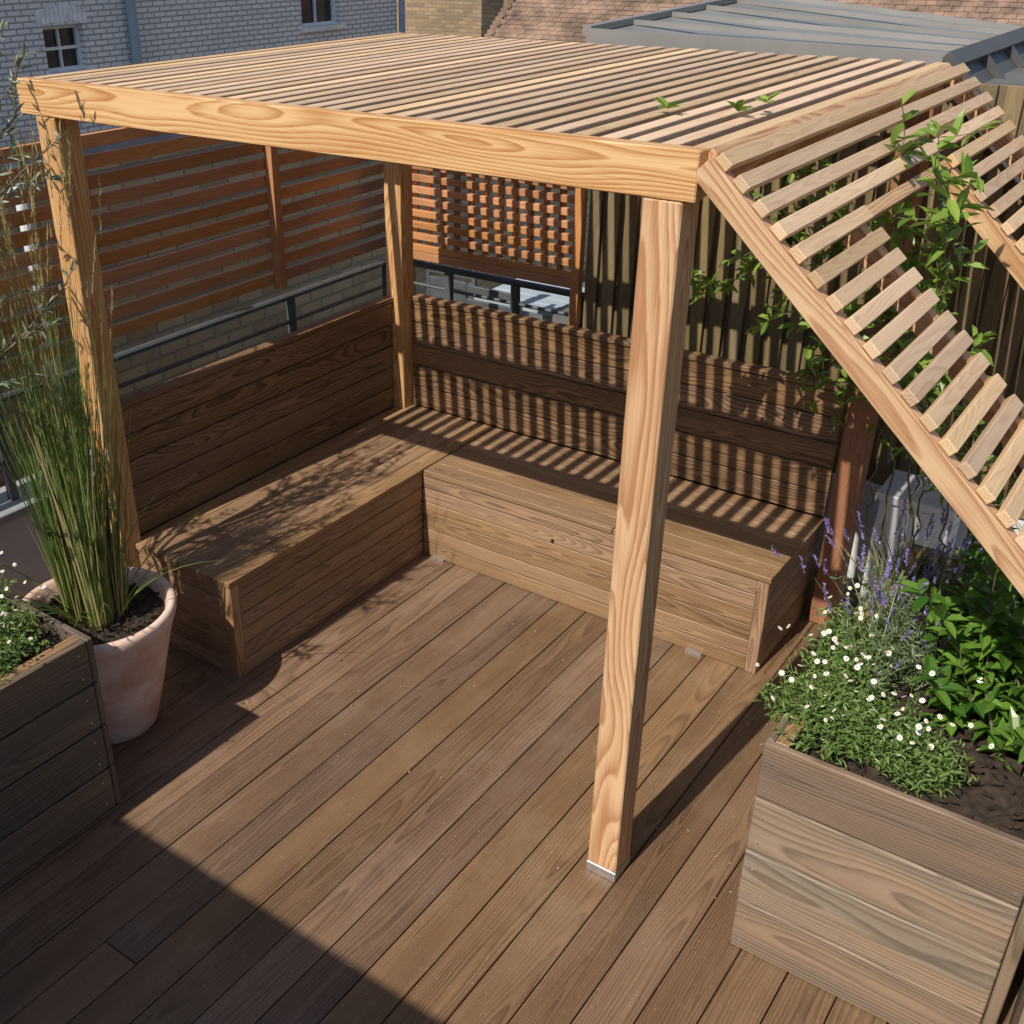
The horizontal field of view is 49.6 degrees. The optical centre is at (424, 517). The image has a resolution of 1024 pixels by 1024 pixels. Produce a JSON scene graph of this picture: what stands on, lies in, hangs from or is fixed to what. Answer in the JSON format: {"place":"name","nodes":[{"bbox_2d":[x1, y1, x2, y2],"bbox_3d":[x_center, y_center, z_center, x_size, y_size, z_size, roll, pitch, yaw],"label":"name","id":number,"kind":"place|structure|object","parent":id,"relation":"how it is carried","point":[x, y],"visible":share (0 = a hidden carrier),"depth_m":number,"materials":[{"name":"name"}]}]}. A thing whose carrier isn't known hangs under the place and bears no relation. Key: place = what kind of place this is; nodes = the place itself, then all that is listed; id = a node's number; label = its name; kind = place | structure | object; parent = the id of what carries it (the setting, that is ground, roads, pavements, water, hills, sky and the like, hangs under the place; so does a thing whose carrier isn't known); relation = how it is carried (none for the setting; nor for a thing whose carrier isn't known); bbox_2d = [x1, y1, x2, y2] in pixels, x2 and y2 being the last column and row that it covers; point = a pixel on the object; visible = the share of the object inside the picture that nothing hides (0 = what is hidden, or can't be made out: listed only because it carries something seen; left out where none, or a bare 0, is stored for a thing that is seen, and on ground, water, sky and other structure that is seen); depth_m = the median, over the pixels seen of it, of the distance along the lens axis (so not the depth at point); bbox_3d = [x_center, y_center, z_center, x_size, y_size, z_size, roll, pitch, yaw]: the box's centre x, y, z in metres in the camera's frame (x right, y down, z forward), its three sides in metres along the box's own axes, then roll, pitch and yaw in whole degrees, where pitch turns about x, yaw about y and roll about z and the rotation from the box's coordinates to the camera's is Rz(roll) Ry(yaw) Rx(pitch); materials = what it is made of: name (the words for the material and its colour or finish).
{"place":"outdoors","nodes":[
{"label":"outdoors","id":0,"kind":"place"},
{"bbox_2d":[0,117,239,630],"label":"ornamental grass","id":1,"kind":"object","parent":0,"point":[87,561],"depth_m":3.68,"materials":[{"name":"green plant"}]},
{"bbox_2d":[0,0,396,147],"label":"walls","id":2,"kind":"structure","parent":0,"point":[175,29],"depth_m":16.40,"materials":[{"name":"brick"}]},
{"bbox_2d":[42,0,335,71],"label":"window frames","id":3,"kind":"structure","parent":2,"relation":"attached to","point":[59,47],"depth_m":15.41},
{"bbox_2d":[43,0,330,67],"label":"window panes","id":4,"kind":"object","parent":3,"relation":"in","point":[323,13],"visible":0.47,"depth_m":15.43,"materials":[{"name":"black glass"}]},
{"bbox_2d":[34,5,345,74],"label":"sills and arches","id":5,"kind":"structure","parent":2,"relation":"attached to","point":[60,16],"depth_m":15.04,"materials":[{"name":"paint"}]},
{"bbox_2d":[125,0,404,64],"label":"downpipe","id":6,"kind":"object","parent":2,"relation":"attached to","point":[133,29],"depth_m":15.88,"materials":[{"name":"metal"}]},
{"bbox_2d":[397,0,515,37],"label":"brick boundary wall","id":7,"kind":"structure","parent":0,"point":[469,18],"depth_m":23.12,"materials":[{"name":"beige brick"}]},
{"bbox_2d":[415,276,584,404],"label":"neighbour terrace","id":8,"kind":"structure","parent":0,"point":[557,318],"depth_m":9.42,"materials":[{"name":"concrete"}]},
{"bbox_2d":[426,261,476,301],"bbox_3d":[0.076,-1.406,7.904,0.440,0.900,0.440,19,34,32],"label":"garden chair","id":9,"kind":"object","parent":8,"relation":"on","point":[434,280],"visible":0.12,"depth_m":7.98,"materials":[{"name":"paint"}]},
{"bbox_2d":[462,282,519,314],"bbox_3d":[0.311,-1.002,7.147,0.440,0.900,0.440,19,34,32],"label":"garden chair","id":10,"kind":"object","parent":8,"relation":"on","point":[466,287],"visible":0.13,"depth_m":7.12,"materials":[{"name":"paint"}]},
{"bbox_2d":[474,278,584,320],"bbox_3d":[0.763,-1.218,7.721,0.600,0.730,0.615,19,34,32],"label":"garden table","id":11,"kind":"object","parent":8,"relation":"on","point":[544,299],"visible":0.35,"depth_m":7.42,"materials":[{"name":"paint"}]},
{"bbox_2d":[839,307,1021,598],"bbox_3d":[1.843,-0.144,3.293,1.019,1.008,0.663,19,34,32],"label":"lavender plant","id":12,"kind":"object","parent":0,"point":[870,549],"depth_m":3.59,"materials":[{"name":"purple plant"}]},
{"label":"ground","id":13,"kind":"structure","parent":0,"visible":0},
{"bbox_2d":[13,185,70,454],"bbox_3d":[-1.973,2.958,7.973,0.070,10.580,0.070,19,34,32],"label":"downpipe","id":14,"kind":"object","parent":13,"relation":"on","point":[20,208],"depth_m":5.67,"materials":[{"name":"white plastic"}]},
{"bbox_2d":[0,141,590,487],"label":"wall","id":15,"kind":"structure","parent":13,"relation":"on","point":[143,363],"depth_m":6.90,"materials":[{"name":"brick"}]},
{"bbox_2d":[0,133,185,170],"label":"coping","id":16,"kind":"object","parent":15,"relation":"on","point":[113,146],"depth_m":5.95,"materials":[{"name":"stone"}]},
{"bbox_2d":[582,0,1023,580],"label":"shed","id":17,"kind":"object","parent":13,"relation":"on","point":[990,54],"visible":0.2,"depth_m":4.84,"materials":[{"name":"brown wood"}]},
{"bbox_2d":[413,260,583,327],"bbox_3d":[0.326,-0.988,5.908,1.240,0.648,0.035,19,34,32],"label":"metal railing","id":18,"kind":"object","parent":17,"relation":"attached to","point":[448,289],"visible":0.25,"depth_m":5.74,"materials":[{"name":"black metal"}]},
{"bbox_2d":[412,166,587,325],"bbox_3d":[0.280,-1.654,5.487,1.185,1.220,0.053,19,34,32],"label":"lattice screen","id":19,"kind":"object","parent":18,"relation":"attached to","point":[543,272],"visible":0.32,"depth_m":5.49,"materials":[{"name":"brown wood"}]},
{"bbox_3d":[0.239,5.286,5.318,5.420,8.950,5.600,19,34,32],"label":"terrace building","id":20,"kind":"object","parent":13,"relation":"on","visible":0},
{"bbox_2d":[0,483,98,599],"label":"parapet wall","id":21,"kind":"structure","parent":20,"relation":"on","point":[19,547],"depth_m":4.56,"materials":[{"name":"grey concrete"}]},
{"bbox_2d":[0,450,94,525],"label":"coping","id":22,"kind":"object","parent":21,"relation":"on","point":[10,510],"depth_m":4.47,"materials":[{"name":"metal"}]},
{"bbox_2d":[0,258,386,500],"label":"metal railing","id":23,"kind":"object","parent":22,"relation":"on","point":[290,322],"visible":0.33,"depth_m":5.14,"materials":[{"name":"black metal"}]},
{"bbox_2d":[0,127,415,376],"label":"slatted fence","id":24,"kind":"object","parent":22,"relation":"on","point":[271,161],"visible":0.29,"depth_m":5.00,"materials":[{"name":"brown wood"}]},
{"bbox_2d":[0,549,1023,1023],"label":"deck","id":25,"kind":"structure","parent":20,"relation":"on","point":[264,843],"depth_m":3.60,"materials":[{"name":"brown wood"}]},
{"bbox_2d":[0,592,120,887],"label":"wooden planter","id":26,"kind":"object","parent":25,"relation":"on","point":[59,785],"visible":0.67,"depth_m":3.48,"materials":[{"name":"brown wood"}]},
{"bbox_2d":[0,551,52,682],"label":"daisy clump","id":27,"kind":"object","parent":26,"relation":"in","point":[6,656],"visible":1,"depth_m":3.44,"materials":[{"name":"green plant"}]},
{"bbox_2d":[0,19,77,388],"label":"olive tree","id":28,"kind":"object","parent":26,"relation":"on","point":[9,127],"visible":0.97,"depth_m":3.34,"materials":[{"name":"green plant"}]},
{"bbox_2d":[21,566,176,744],"bbox_3d":[-1.178,0.537,4.075,0.570,0.518,0.570,19,34,32],"label":"terracotta pot","id":29,"kind":"object","parent":25,"relation":"on","point":[130,647],"visible":0.37,"depth_m":3.95,"materials":[{"name":"ceramic"}]},
{"bbox_2d":[180,631,771,930],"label":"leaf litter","id":30,"kind":"object","parent":25,"relation":"on","point":[586,782],"visible":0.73,"depth_m":3.72,"materials":[{"name":"brown plant"}]},
{"bbox_2d":[120,293,851,678],"bbox_3d":[0.233,-0.025,4.554,2.270,1.032,1.885,19,34,32],"label":"corner bench","id":31,"kind":"object","parent":25,"relation":"on","point":[320,469],"visible":0.84,"depth_m":4.80,"materials":[{"name":"brown wood"}]},
{"bbox_2d":[16,33,1023,881],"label":"pergola","id":32,"kind":"object","parent":25,"relation":"on","point":[560,113],"visible":0.95,"depth_m":3.04,"materials":[{"name":"brown wood"}]},
{"bbox_2d":[654,89,1018,596],"bbox_3d":[1.271,-0.406,3.622,1.062,1.971,1.632,8,30,16],"label":"climbing jasmine","id":33,"kind":"object","parent":32,"relation":"attached to","point":[953,209],"visible":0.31,"depth_m":3.18,"materials":[{"name":"green plant"}]},
{"bbox_2d":[730,542,1023,1023],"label":"wooden planter","id":34,"kind":"object","parent":25,"relation":"on","point":[867,887],"visible":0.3,"depth_m":2.87,"materials":[{"name":"brown wood"}]},
{"bbox_2d":[753,583,891,725],"bbox_3d":[1.152,0.361,3.149,0.256,0.259,0.685,19,34,32],"label":"daisy clump","id":35,"kind":"object","parent":34,"relation":"in","point":[830,626],"visible":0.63,"depth_m":3.06,"materials":[{"name":"green plant"}]},
{"bbox_2d":[773,586,993,798],"bbox_3d":[1.218,0.447,3.001,0.506,0.280,0.668,7,29,14],"label":"daisy clump","id":36,"kind":"object","parent":34,"relation":"in","point":[909,747],"visible":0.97,"depth_m":2.90,"materials":[{"name":"green plant"}]},
{"bbox_2d":[771,450,1015,700],"bbox_3d":[1.397,0.186,3.191,0.838,0.528,0.611,-25,37,-38],"label":"lavender","id":37,"kind":"object","parent":34,"relation":"in","point":[891,615],"visible":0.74,"depth_m":3.16,"materials":[{"name":"purple plant"}]},
{"bbox_2d":[896,489,1023,775],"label":"evergreen shrub","id":38,"kind":"object","parent":34,"relation":"in","point":[987,662],"visible":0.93,"depth_m":2.93,"materials":[{"name":"green plant"}]},
{"bbox_2d":[856,470,960,611],"bbox_3d":[2.042,0.145,4.640,0.310,0.580,0.285,19,34,32],"label":"covered barbecue","id":39,"kind":"object","parent":25,"relation":"on","point":[898,494],"visible":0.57,"depth_m":4.50,"materials":[{"name":"grey fabric"}]},
{"bbox_2d":[1009,976,1023,1023],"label":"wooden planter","id":40,"kind":"object","parent":25,"relation":"on","point":[1017,1016],"visible":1,"depth_m":2.67,"materials":[{"name":"brown wood"}]},
{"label":"walls","id":41,"kind":"object","parent":13,"relation":"on","visible":0},
{"bbox_2d":[484,0,515,38],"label":"verge tiles","id":42,"kind":"object","parent":41,"relation":"attached to","point":[500,16],"visible":0.46,"depth_m":20.70,"materials":[{"name":"tile"}]},
{"bbox_2d":[489,0,1023,43],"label":"tiles","id":43,"kind":"object","parent":41,"relation":"attached to","point":[565,21],"visible":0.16,"depth_m":19.64,"materials":[{"name":"tile"}]}
]}

